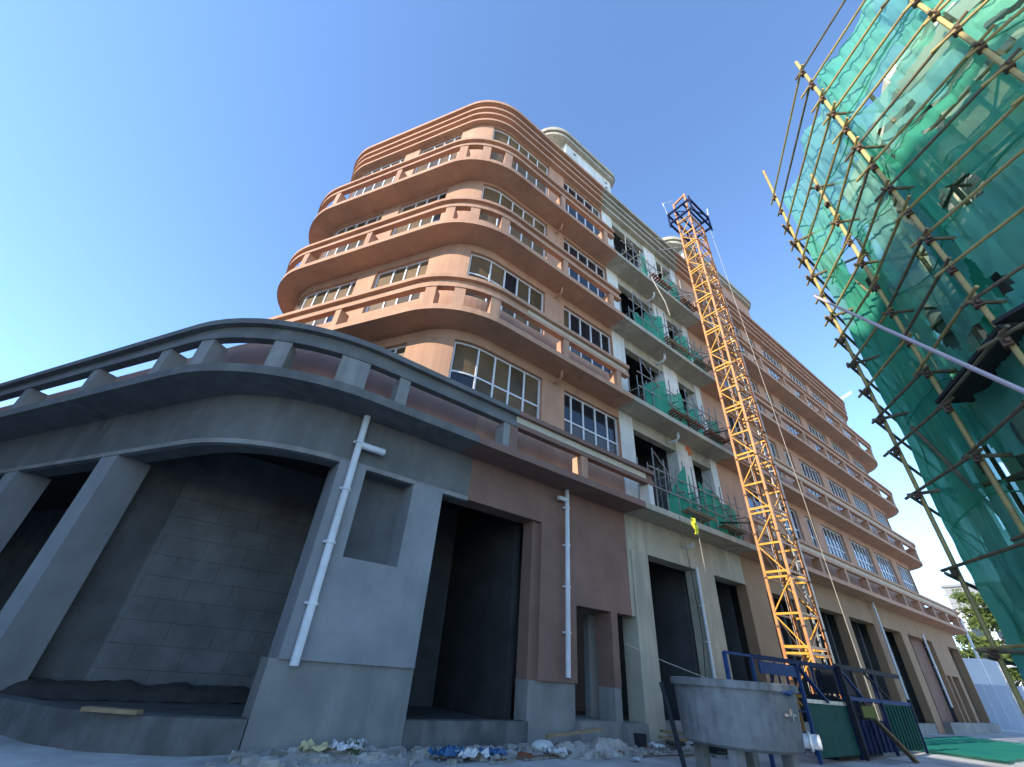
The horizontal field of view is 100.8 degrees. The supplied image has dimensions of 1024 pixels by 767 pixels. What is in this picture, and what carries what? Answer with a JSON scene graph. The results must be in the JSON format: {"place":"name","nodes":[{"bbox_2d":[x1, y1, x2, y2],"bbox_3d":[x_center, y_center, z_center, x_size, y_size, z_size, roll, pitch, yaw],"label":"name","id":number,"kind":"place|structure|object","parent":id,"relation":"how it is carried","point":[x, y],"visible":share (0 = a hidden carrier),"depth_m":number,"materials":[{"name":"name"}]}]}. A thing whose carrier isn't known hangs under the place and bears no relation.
{"place":"outdoors","nodes":[
{"label":"outdoors","id":0,"kind":"place"},
{"bbox_2d":[0,0,1009,657],"label":"sky","id":1,"kind":"structure","parent":0,"point":[165,165],"materials":[{"name":"blue"}]},
{"bbox_2d":[0,729,1023,766],"bbox_3d":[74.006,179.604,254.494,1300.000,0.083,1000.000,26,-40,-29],"label":"ground","id":2,"kind":"structure","parent":0,"point":[14,753],"depth_m":7.28,"materials":[{"name":"concrete"}]},
{"bbox_2d":[343,735,364,754],"bbox_3d":[-2.514,5.736,6.724,0.330,0.299,0.372,9,-34,-6],"label":"weed tuft","id":3,"kind":"object","parent":2,"relation":"on","point":[357,751],"visible":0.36,"depth_m":6.66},
{"bbox_2d":[205,739,728,766],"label":"rubble","id":4,"kind":"object","parent":2,"relation":"on","point":[246,758],"visible":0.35,"depth_m":7.17,"materials":[{"name":"stone"}]},
{"bbox_2d":[455,747,490,757],"bbox_3d":[-0.680,6.305,7.261,0.633,0.137,0.417,26,-40,-29],"label":"paper scrap","id":5,"kind":"object","parent":4,"relation":"on","point":[471,752],"visible":0.94,"depth_m":7.21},
{"bbox_2d":[478,746,507,755],"bbox_3d":[-0.343,6.555,7.563,0.460,0.110,0.324,26,-40,-29],"label":"paper scrap","id":6,"kind":"object","parent":4,"relation":"on","point":[497,750],"visible":0.73,"depth_m":7.53,"materials":[{"name":"blue paper"}]},
{"bbox_2d":[546,728,602,737],"bbox_3d":[1.369,7.545,9.163,1.604,0.160,0.090,25,-39,-28],"label":"wooden board","id":7,"kind":"object","parent":4,"relation":"on","point":[552,735],"visible":1,"depth_m":9.11,"materials":[{"name":"brown wood"}]},
{"bbox_2d":[657,735,687,741],"bbox_3d":[4.663,8.824,10.439,2.343,0.150,0.180,13,-35,-13],"label":"wooden board","id":8,"kind":"object","parent":4,"relation":"on","point":[671,738],"visible":0.36,"depth_m":10.21,"materials":[{"name":"brown wood"}]},
{"bbox_2d":[227,737,717,765],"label":"spoil heaps","id":9,"kind":"object","parent":2,"relation":"on","point":[599,744],"visible":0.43,"depth_m":7.22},
{"bbox_2d":[298,739,333,751],"bbox_3d":[-2.978,5.519,6.468,0.462,0.125,0.324,26,-40,-29],"label":"paper scrap","id":10,"kind":"object","parent":9,"relation":"on","point":[305,746],"visible":0.98,"depth_m":6.42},
{"bbox_2d":[332,739,363,750],"bbox_3d":[-2.556,5.637,6.623,0.442,0.121,0.314,26,-40,-29],"label":"paper scrap","id":11,"kind":"object","parent":9,"relation":"on","point":[340,746],"visible":0.98,"depth_m":6.58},
{"bbox_2d":[428,744,463,756],"bbox_3d":[-1.112,6.225,7.213,0.540,0.162,0.360,26,-40,-29],"label":"paper scrap","id":12,"kind":"object","parent":9,"relation":"on","point":[448,750],"visible":0.98,"depth_m":7.11,"materials":[{"name":"blue paper"}]},
{"bbox_2d":[539,746,567,754],"bbox_3d":[0.802,6.967,8.060,0.504,0.116,0.359,26,-40,-29],"label":"paper scrap","id":13,"kind":"object","parent":9,"relation":"on","point":[555,750],"visible":0.91,"depth_m":8.00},
{"bbox_2d":[0,100,1001,756],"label":"corner building","id":14,"kind":"structure","parent":2,"relation":"on","point":[380,478],"depth_m":11.94,"materials":[{"name":"concrete"}]},
{"bbox_2d":[80,706,143,714],"bbox_3d":[-5.737,4.694,6.087,0.763,0.050,0.160,7,-34,-3],"label":"wooden board","id":15,"kind":"object","parent":14,"relation":"on","point":[113,710],"visible":1,"depth_m":6.03,"materials":[{"name":"brown wood"}]},
{"bbox_2d":[0,676,250,703],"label":"tarpaulin heap","id":16,"kind":"object","parent":14,"relation":"on","point":[108,690],"visible":0.83,"depth_m":8.33,"materials":[{"name":"plastic"}]},
{"bbox_2d":[298,281,356,325],"bbox_3d":[-7.666,-2.873,16.785,3.529,2.186,0.331,-13,-38,25],"label":"window","id":17,"kind":"structure","parent":14,"relation":"in","point":[343,290],"depth_m":16.97,"materials":[{"name":"white glass"}]},
{"bbox_2d":[323,215,381,257],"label":"window","id":18,"kind":"structure","parent":14,"relation":"in","point":[358,243],"depth_m":19.23,"materials":[{"name":"white glass"}]},
{"bbox_2d":[351,158,404,197],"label":"window","id":19,"kind":"structure","parent":14,"relation":"in","point":[389,180],"depth_m":21.65,"materials":[{"name":"white glass"}]},
{"bbox_2d":[388,346,405,355],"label":"window","id":20,"kind":"structure","parent":14,"relation":"in","point":[398,350],"depth_m":13.39,"materials":[{"name":"white glass"}]},
{"bbox_2d":[365,259,428,311],"bbox_3d":[-4.122,-3.500,15.436,2.382,2.186,0.085,-9,-36,20],"label":"window","id":21,"kind":"structure","parent":14,"relation":"in","point":[416,269],"depth_m":15.68,"materials":[{"name":"white glass"}]},
{"bbox_2d":[393,192,446,234],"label":"window","id":22,"kind":"structure","parent":14,"relation":"in","point":[434,218],"depth_m":17.87,"materials":[{"name":"white glass"}]},
{"bbox_2d":[414,135,461,173],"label":"window","id":23,"kind":"structure","parent":14,"relation":"in","point":[453,156],"depth_m":20.39,"materials":[{"name":"white glass"}]},
{"bbox_2d":[448,341,539,418],"bbox_3d":[-0.437,0.148,13.101,3.275,2.136,0.256,23,-38,-25],"label":"window","id":24,"kind":"structure","parent":14,"relation":"in","point":[474,367],"depth_m":13.18,"materials":[{"name":"white glass"}]},
{"bbox_2d":[466,254,542,333],"bbox_3d":[-0.166,-3.221,15.378,3.275,2.186,0.256,23,-38,-25],"label":"window","id":25,"kind":"structure","parent":14,"relation":"in","point":[481,267],"depth_m":15.50,"materials":[{"name":"white glass"}]},
{"bbox_2d":[480,186,545,257],"bbox_3d":[0.114,-6.705,17.734,3.275,2.416,0.256,23,-38,-25],"label":"window","id":26,"kind":"structure","parent":14,"relation":"in","point":[490,194],"depth_m":17.82,"materials":[{"name":"white glass"}]},
{"bbox_2d":[490,129,547,193],"bbox_3d":[0.411,-10.396,20.229,3.275,3.146,0.256,23,-38,-25],"label":"window","id":27,"kind":"structure","parent":14,"relation":"in","point":[500,136],"depth_m":20.44,"materials":[{"name":"white glass"}]},
{"bbox_2d":[564,182,600,234],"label":"window","id":28,"kind":"structure","parent":14,"relation":"in","point":[566,187],"depth_m":22.43,"materials":[{"name":"white glass"}]},
{"bbox_2d":[564,241,605,298],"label":"window","id":29,"kind":"structure","parent":14,"relation":"in","point":[567,247],"depth_m":19.83,"materials":[{"name":"white glass"}]},
{"bbox_2d":[564,308,611,373],"bbox_3d":[3.057,-1.655,17.310,2.852,2.186,0.085,26,-40,-29],"label":"window","id":30,"kind":"structure","parent":14,"relation":"in","point":[571,321],"depth_m":17.53,"materials":[{"name":"white glass"}]},
{"bbox_2d":[564,392,618,455],"bbox_3d":[2.786,1.713,15.033,2.852,2.136,0.085,26,-40,-29],"label":"window","id":31,"kind":"structure","parent":14,"relation":"in","point":[582,420],"depth_m":15.19,"materials":[{"name":"grey glass"}]},
{"bbox_2d":[614,235,660,283],"bbox_3d":[6.582,-6.276,22.358,3.152,2.243,1.155,26,-40,-29],"label":"scaffold frame","id":32,"kind":"object","parent":14,"relation":"on","point":[642,262],"visible":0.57,"depth_m":22.11,"materials":[{"name":"metal"}]},
{"bbox_2d":[649,273,673,290],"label":"plank walkway","id":33,"kind":"structure","parent":32,"relation":"attached to","point":[662,282],"depth_m":22.18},
{"bbox_2d":[620,291,672,344],"bbox_3d":[6.312,-2.917,20.087,3.151,2.314,1.154,26,-40,-29],"label":"scaffold frame","id":34,"kind":"object","parent":14,"relation":"on","point":[647,313],"visible":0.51,"depth_m":19.81,"materials":[{"name":"metal"}]},
{"bbox_2d":[632,312,646,329],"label":"net curtain","id":35,"kind":"object","parent":34,"relation":"hanging from","point":[638,319],"visible":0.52,"depth_m":19.32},
{"bbox_2d":[644,312,664,341],"bbox_3d":[6.651,-2.679,19.818,1.059,1.624,0.124,18,-36,-19],"label":"net curtain","id":36,"kind":"object","parent":34,"relation":"hanging from","point":[659,325],"visible":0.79,"depth_m":19.84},
{"bbox_2d":[663,336,693,356],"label":"plank walkway","id":37,"kind":"structure","parent":34,"relation":"attached to","point":[678,345],"depth_m":20.08,"materials":[{"name":"brown wood"}]},
{"bbox_2d":[627,357,686,418],"bbox_3d":[6.039,0.479,17.791,3.151,2.298,1.156,26,-40,-29],"label":"scaffold frame","id":38,"kind":"object","parent":14,"relation":"on","point":[642,386],"visible":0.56,"depth_m":17.51,"materials":[{"name":"metal"}]},
{"bbox_2d":[644,381,668,414],"bbox_3d":[5.851,0.430,17.225,1.118,1.680,0.114,18,-36,-19],"label":"net curtain","id":39,"kind":"object","parent":38,"relation":"hanging from","point":[661,404],"visible":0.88,"depth_m":17.18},
{"bbox_2d":[667,393,687,425],"bbox_3d":[6.878,0.964,17.842,0.943,1.624,0.115,18,-36,-19],"label":"net curtain","id":40,"kind":"object","parent":38,"relation":"hanging from","point":[679,404],"visible":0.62,"depth_m":17.92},
{"bbox_2d":[668,408,705,430],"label":"plank walkway","id":41,"kind":"structure","parent":38,"relation":"attached to","point":[695,423],"depth_m":17.59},
{"bbox_2d":[625,643,705,677],"bbox_3d":[4.256,7.451,11.275,2.414,0.768,0.168,1,-34,5],"label":"rope","id":42,"kind":"object","parent":14,"relation":"attached to","point":[665,661],"visible":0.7,"depth_m":11.35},
{"bbox_2d":[636,448,704,522],"bbox_3d":[5.769,3.830,15.526,3.151,2.290,1.155,26,-40,-29],"label":"scaffold frame","id":43,"kind":"object","parent":14,"relation":"on","point":[666,484],"visible":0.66,"depth_m":15.29,"materials":[{"name":"metal"}]},
{"bbox_2d":[668,466,691,518],"bbox_3d":[5.994,3.815,15.369,1.160,2.128,0.124,22,-38,-24],"label":"net curtain","id":44,"kind":"object","parent":43,"relation":"hanging from","point":[674,500],"visible":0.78,"depth_m":15.25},
{"bbox_2d":[688,476,698,521],"bbox_3d":[6.860,4.428,16.022,0.112,1.960,0.650,-18,-40,30],"label":"net curtain","id":45,"kind":"object","parent":43,"relation":"hanging from","point":[694,505],"visible":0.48,"depth_m":15.98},
{"bbox_2d":[682,507,717,524],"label":"plank walkway","id":46,"kind":"structure","parent":43,"relation":"attached to","point":[693,512],"depth_m":15.21,"materials":[{"name":"brown wood"}]},
{"bbox_2d":[650,265,693,309],"bbox_3d":[8.965,-5.125,23.824,3.101,2.294,1.156,26,-40,-29],"label":"scaffold frame","id":47,"kind":"object","parent":14,"relation":"on","point":[674,285],"visible":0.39,"depth_m":23.57,"materials":[{"name":"metal"}]},
{"bbox_2d":[667,279,679,300],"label":"net curtain","id":48,"kind":"object","parent":47,"relation":"hanging from","point":[672,292],"visible":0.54,"depth_m":23.46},
{"bbox_2d":[680,298,698,312],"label":"plank walkway","id":49,"kind":"structure","parent":47,"relation":"attached to","point":[689,304],"depth_m":23.35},
{"bbox_2d":[669,321,706,369],"bbox_3d":[8.687,-1.671,21.489,3.100,2.137,1.154,26,-40,-29],"label":"scaffold frame","id":50,"kind":"object","parent":14,"relation":"on","point":[674,339],"visible":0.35,"depth_m":21.29,"materials":[{"name":"metal"}]},
{"bbox_2d":[675,336,691,360],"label":"net curtain","id":51,"kind":"object","parent":50,"relation":"hanging from","point":[683,339],"visible":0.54,"depth_m":20.99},
{"bbox_2d":[693,358,712,371],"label":"plank walkway","id":52,"kind":"structure","parent":50,"relation":"attached to","point":[709,368],"depth_m":21.11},
{"bbox_2d":[679,517,705,676],"bbox_3d":[5.588,7.080,12.848,0.213,5.803,0.913,-5,-35,14],"label":"cable","id":53,"kind":"object","parent":14,"relation":"hanging from","point":[695,598],"visible":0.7,"depth_m":12.94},
{"bbox_2d":[682,388,724,444],"bbox_3d":[8.415,1.704,19.208,3.101,2.173,1.152,26,-40,-29],"label":"scaffold frame","id":54,"kind":"object","parent":14,"relation":"on","point":[703,420],"visible":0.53,"depth_m":18.99,"materials":[{"name":"metal"}]},
{"bbox_2d":[687,408,703,434],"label":"net curtain","id":55,"kind":"object","parent":54,"relation":"hanging from","point":[692,413],"visible":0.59,"depth_m":18.63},
{"bbox_2d":[706,421,721,445],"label":"net curtain","id":56,"kind":"object","parent":54,"relation":"hanging from","point":[715,427],"visible":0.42,"depth_m":19.41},
{"bbox_2d":[703,429,730,444],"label":"plank walkway","id":57,"kind":"structure","parent":54,"relation":"on","point":[718,437],"depth_m":18.69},
{"bbox_2d":[696,523,717,676],"bbox_3d":[6.111,7.243,13.073,0.114,5.852,0.557,6,-34,-1],"label":"rope","id":58,"kind":"object","parent":14,"relation":"hanging from","point":[710,606],"visible":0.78,"depth_m":13.17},
{"bbox_2d":[691,518,698,534],"bbox_3d":[6.181,4.824,14.316,0.349,0.569,0.100,26,-40,-29],"label":"cloth flag","id":59,"kind":"object","parent":58,"relation":"hanging from","point":[693,524],"visible":1,"depth_m":14.30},
{"bbox_2d":[696,475,746,540],"bbox_3d":[8.144,5.072,16.931,3.101,2.124,1.156,26,-40,-29],"label":"scaffold frame","id":60,"kind":"object","parent":14,"relation":"on","point":[723,508],"visible":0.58,"depth_m":16.73,"materials":[{"name":"metal"}]},
{"bbox_2d":[698,482,728,534],"bbox_3d":[7.734,4.837,16.372,1.441,1.792,0.113,24,-39,-27],"label":"net curtain","id":61,"kind":"object","parent":60,"relation":"hanging from","point":[709,501],"visible":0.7,"depth_m":16.38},
{"bbox_2d":[721,504,741,539],"bbox_3d":[8.758,5.565,16.977,1.500,1.400,0.125,28,-40,-31],"label":"net curtain","id":62,"kind":"object","parent":60,"relation":"hanging from","point":[725,506],"visible":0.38,"depth_m":17.17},
{"bbox_2d":[719,523,749,535],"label":"plank walkway","id":63,"kind":"structure","parent":60,"relation":"attached to","point":[736,530],"depth_m":16.32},
{"bbox_2d":[708,351,735,392],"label":"window","id":64,"kind":"structure","parent":14,"relation":"in","point":[726,383],"depth_m":25.56,"materials":[{"name":"white glass"}]},
{"bbox_2d":[723,412,753,458],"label":"window","id":65,"kind":"structure","parent":14,"relation":"in","point":[731,421],"depth_m":23.20,"materials":[{"name":"white glass"}]},
{"bbox_2d":[741,485,772,525],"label":"window","id":66,"kind":"structure","parent":14,"relation":"in","point":[752,505],"depth_m":20.88,"materials":[{"name":"white glass"}]},
{"bbox_2d":[762,350,779,378],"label":"window","id":67,"kind":"structure","parent":14,"relation":"in","point":[765,354],"depth_m":32.51,"materials":[{"name":"white glass"}]},
{"bbox_2d":[761,438,782,475],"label":"window","id":68,"kind":"structure","parent":14,"relation":"in","point":[771,444],"depth_m":25.10,"materials":[{"name":"grey glass"}]},
{"bbox_2d":[780,404,799,435],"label":"window","id":69,"kind":"structure","parent":14,"relation":"in","point":[784,409],"depth_m":29.85,"materials":[{"name":"white glass"}]},
{"bbox_2d":[781,505,802,539],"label":"window","id":70,"kind":"structure","parent":14,"relation":"in","point":[792,513],"depth_m":22.65,"materials":[{"name":"white glass"}]},
{"bbox_2d":[788,372,811,407],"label":"window","id":71,"kind":"structure","parent":14,"relation":"in","point":[797,381],"depth_m":34.64,"materials":[{"name":"white glass"}]},
{"bbox_2d":[799,461,821,496],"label":"window","id":72,"kind":"structure","parent":14,"relation":"in","point":[810,473],"depth_m":27.54,"materials":[{"name":"white glass"}]},
{"bbox_2d":[805,517,817,546],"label":"window","id":73,"kind":"structure","parent":14,"relation":"in","point":[810,528],"depth_m":23.69,"materials":[{"name":"white glass"}]},
{"bbox_2d":[807,424,832,460],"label":"window","id":74,"kind":"structure","parent":14,"relation":"in","point":[811,429],"depth_m":31.96,"materials":[{"name":"white glass"}]},
{"bbox_2d":[811,391,832,424],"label":"window","id":75,"kind":"structure","parent":14,"relation":"in","point":[816,397],"depth_m":36.60,"materials":[{"name":"white glass"}]},
{"bbox_2d":[821,526,848,560],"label":"window","id":76,"kind":"structure","parent":14,"relation":"in","point":[833,540],"depth_m":25.16,"materials":[{"name":"white glass"}]},
{"bbox_2d":[827,479,854,517],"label":"window","id":77,"kind":"structure","parent":14,"relation":"in","point":[835,489],"depth_m":29.60,"materials":[{"name":"white glass"}]},
{"bbox_2d":[831,442,854,476],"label":"window","id":78,"kind":"structure","parent":14,"relation":"in","point":[835,447],"depth_m":33.97,"materials":[{"name":"white glass"}]},
{"bbox_2d":[853,459,871,488],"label":"window","id":79,"kind":"structure","parent":14,"relation":"in","point":[857,464],"depth_m":35.90,"materials":[{"name":"white glass"}]},
{"bbox_2d":[850,541,875,573],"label":"window","id":80,"kind":"structure","parent":14,"relation":"in","point":[862,556],"depth_m":27.21,"materials":[{"name":"white glass"}]},
{"bbox_2d":[852,495,875,530],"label":"window","id":81,"kind":"structure","parent":14,"relation":"in","point":[859,504],"depth_m":31.59,"materials":[{"name":"grey glass"}]},
{"bbox_2d":[874,510,894,541],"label":"window","id":82,"kind":"structure","parent":14,"relation":"in","point":[880,517],"depth_m":33.54,"materials":[{"name":"white glass"}]},
{"bbox_2d":[875,554,897,583],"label":"window","id":83,"kind":"structure","parent":14,"relation":"in","point":[886,569],"depth_m":29.21,"materials":[{"name":"white glass"}]},
{"bbox_2d":[897,565,915,591],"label":"window","id":84,"kind":"structure","parent":14,"relation":"in","point":[908,583],"depth_m":31.15,"materials":[{"name":"white glass"}]},
{"bbox_2d":[495,752,571,760],"bbox_3d":[0.435,6.702,7.626,0.028,0.044,2.016,-27,-45,38],"label":"steel rod","id":85,"kind":"object","parent":2,"relation":"on","point":[522,757],"visible":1,"depth_m":7.56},
{"bbox_2d":[531,739,553,750],"bbox_3d":[0.605,7.195,8.407,0.360,0.206,0.550,-19,-40,30],"label":"cement bag","id":86,"kind":"object","parent":2,"relation":"on","point":[537,745],"visible":0.66,"depth_m":8.29,"materials":[{"name":"paper"}]},
{"bbox_2d":[633,733,646,747],"bbox_3d":[2.943,8.198,9.701,0.310,0.280,0.310,26,-40,-29],"label":"bucket","id":87,"kind":"object","parent":2,"relation":"on","point":[640,739],"visible":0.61,"depth_m":9.64,"materials":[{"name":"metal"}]},
{"bbox_2d":[642,754,694,756],"bbox_3d":[3.362,7.816,8.906,1.924,0.044,0.028,20,-37,-22],"label":"steel rod","id":88,"kind":"object","parent":2,"relation":"on","point":[666,755],"visible":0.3,"depth_m":8.80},
{"bbox_2d":[708,746,727,754],"bbox_3d":[4.759,8.322,9.646,0.738,0.194,0.539,26,-40,-29],"label":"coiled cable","id":89,"kind":"object","parent":2,"relation":"on","point":[713,750],"visible":0.43,"depth_m":9.43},
{"bbox_2d":[670,676,822,766],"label":"mixing tank","id":90,"kind":"object","parent":2,"relation":"on","point":[744,723],"visible":1,"depth_m":6.83,"materials":[{"name":"metal"}]},
{"bbox_2d":[656,193,882,756],"bbox_3d":[9.916,-0.363,20.354,2.654,27.569,3.635,51,-55,-47],"label":"hoist mast","id":91,"kind":"object","parent":2,"relation":"on","point":[790,577],"visible":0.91,"depth_m":17.67,"materials":[{"name":"metal"}]},
{"bbox_2d":[710,230,879,720],"bbox_3d":[12.119,0.785,19.939,1.399,24.801,0.068,26,-40,-29],"label":"hoist rope","id":92,"kind":"object","parent":91,"relation":"hanging from","point":[803,497],"visible":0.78,"depth_m":17.22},
{"bbox_2d":[651,763,946,766],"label":"concrete pad","id":93,"kind":"object","parent":2,"relation":"on","point":[922,765],"visible":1,"depth_m":9.86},
{"bbox_2d":[659,682,686,766],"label":"steel tube","id":94,"kind":"object","parent":93,"relation":"on","point":[674,729],"visible":1,"depth_m":7.35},
{"bbox_2d":[722,651,928,766],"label":"hoist enclosure","id":95,"kind":"object","parent":2,"relation":"on","point":[839,728],"visible":0.92,"depth_m":11.35,"materials":[{"name":"blue metal"}]},
{"bbox_2d":[762,0,1023,714],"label":"pole scaffold","id":96,"kind":"object","parent":2,"relation":"on","point":[973,298],"visible":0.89,"depth_m":6.53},
{"bbox_2d":[782,0,1023,681],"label":"safety net","id":97,"kind":"object","parent":96,"relation":"attached to","point":[978,521],"visible":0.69,"depth_m":6.52,"materials":[{"name":"fabric"}]},
{"bbox_2d":[813,295,1023,393],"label":"plastic pipe","id":98,"kind":"object","parent":96,"relation":"attached to","point":[1010,385],"visible":1,"depth_m":5.34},
{"bbox_2d":[843,138,1003,334],"bbox_3d":[6.578,-2.782,6.912,0.301,5.400,0.473,-11,-37,22],"label":"net curtain","id":99,"kind":"object","parent":96,"relation":"hanging from","point":[976,277],"visible":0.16,"depth_m":5.90,"materials":[{"name":"fabric"}]},
{"bbox_2d":[850,261,1023,515],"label":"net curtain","id":100,"kind":"object","parent":96,"relation":"hanging from","point":[1013,465],"visible":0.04,"depth_m":7.60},
{"bbox_2d":[935,303,1023,403],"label":"plank platform","id":101,"kind":"structure","parent":96,"relation":"attached to","point":[972,384],"depth_m":5.46,"materials":[{"name":"wood"}]},
{"bbox_2d":[871,718,919,763],"bbox_3d":[10.374,9.662,11.491,0.712,0.881,0.280,-3,-35,10],"label":"wooden board","id":102,"kind":"object","parent":2,"relation":"on","point":[896,741],"visible":1,"depth_m":11.44,"materials":[{"name":"brown wood"}]},
{"bbox_2d":[865,0,1023,474],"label":"netted building","id":103,"kind":"structure","parent":2,"relation":"on","point":[957,9],"depth_m":7.49,"materials":[{"name":"concrete"}]},
{"bbox_2d":[924,736,1023,761],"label":"ground sheet","id":104,"kind":"object","parent":2,"relation":"on","point":[983,748],"visible":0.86,"depth_m":15.63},
{"bbox_2d":[944,588,1023,684],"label":"tree","id":105,"kind":"object","parent":2,"relation":"on","point":[985,612],"visible":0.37,"depth_m":58.03,"materials":[{"name":"green plant"}]},
{"bbox_2d":[960,619,1013,730],"bbox_3d":[37.999,23.144,34.094,0.203,7.500,0.203,-15,-39,26],"label":"street pole","id":106,"kind":"object","parent":2,"relation":"on","point":[979,659],"visible":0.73,"depth_m":34.58,"materials":[{"name":"grey metal"}]},
{"bbox_2d":[953,632,1021,686],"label":"tree","id":107,"kind":"object","parent":2,"relation":"on","point":[965,652],"visible":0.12,"depth_m":59.43,"materials":[{"name":"green plant"}]},
{"bbox_2d":[962,616,1023,685],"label":"tree","id":108,"kind":"object","parent":2,"relation":"on","point":[970,623],"visible":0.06,"depth_m":62.50,"materials":[{"name":"green plant"}]},
{"bbox_2d":[974,684,1023,730],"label":"site hoarding","id":109,"kind":"object","parent":2,"relation":"on","point":[1010,711],"visible":0.74,"depth_m":31.61,"materials":[{"name":"metal"}]},
{"bbox_2d":[998,665,1023,719],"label":"street pole","id":110,"kind":"object","parent":2,"relation":"on","point":[1013,696],"visible":0.69,"depth_m":29.31,"materials":[{"name":"grey metal"}]},
{"bbox_2d":[939,583,1023,686],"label":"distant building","id":111,"kind":"structure","parent":0,"point":[948,588],"depth_m":74.81,"materials":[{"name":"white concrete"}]},
{"bbox_2d":[962,658,1023,727],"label":"site cabin","id":112,"kind":"object","parent":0,"point":[976,673],"visible":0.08,"depth_m":40.05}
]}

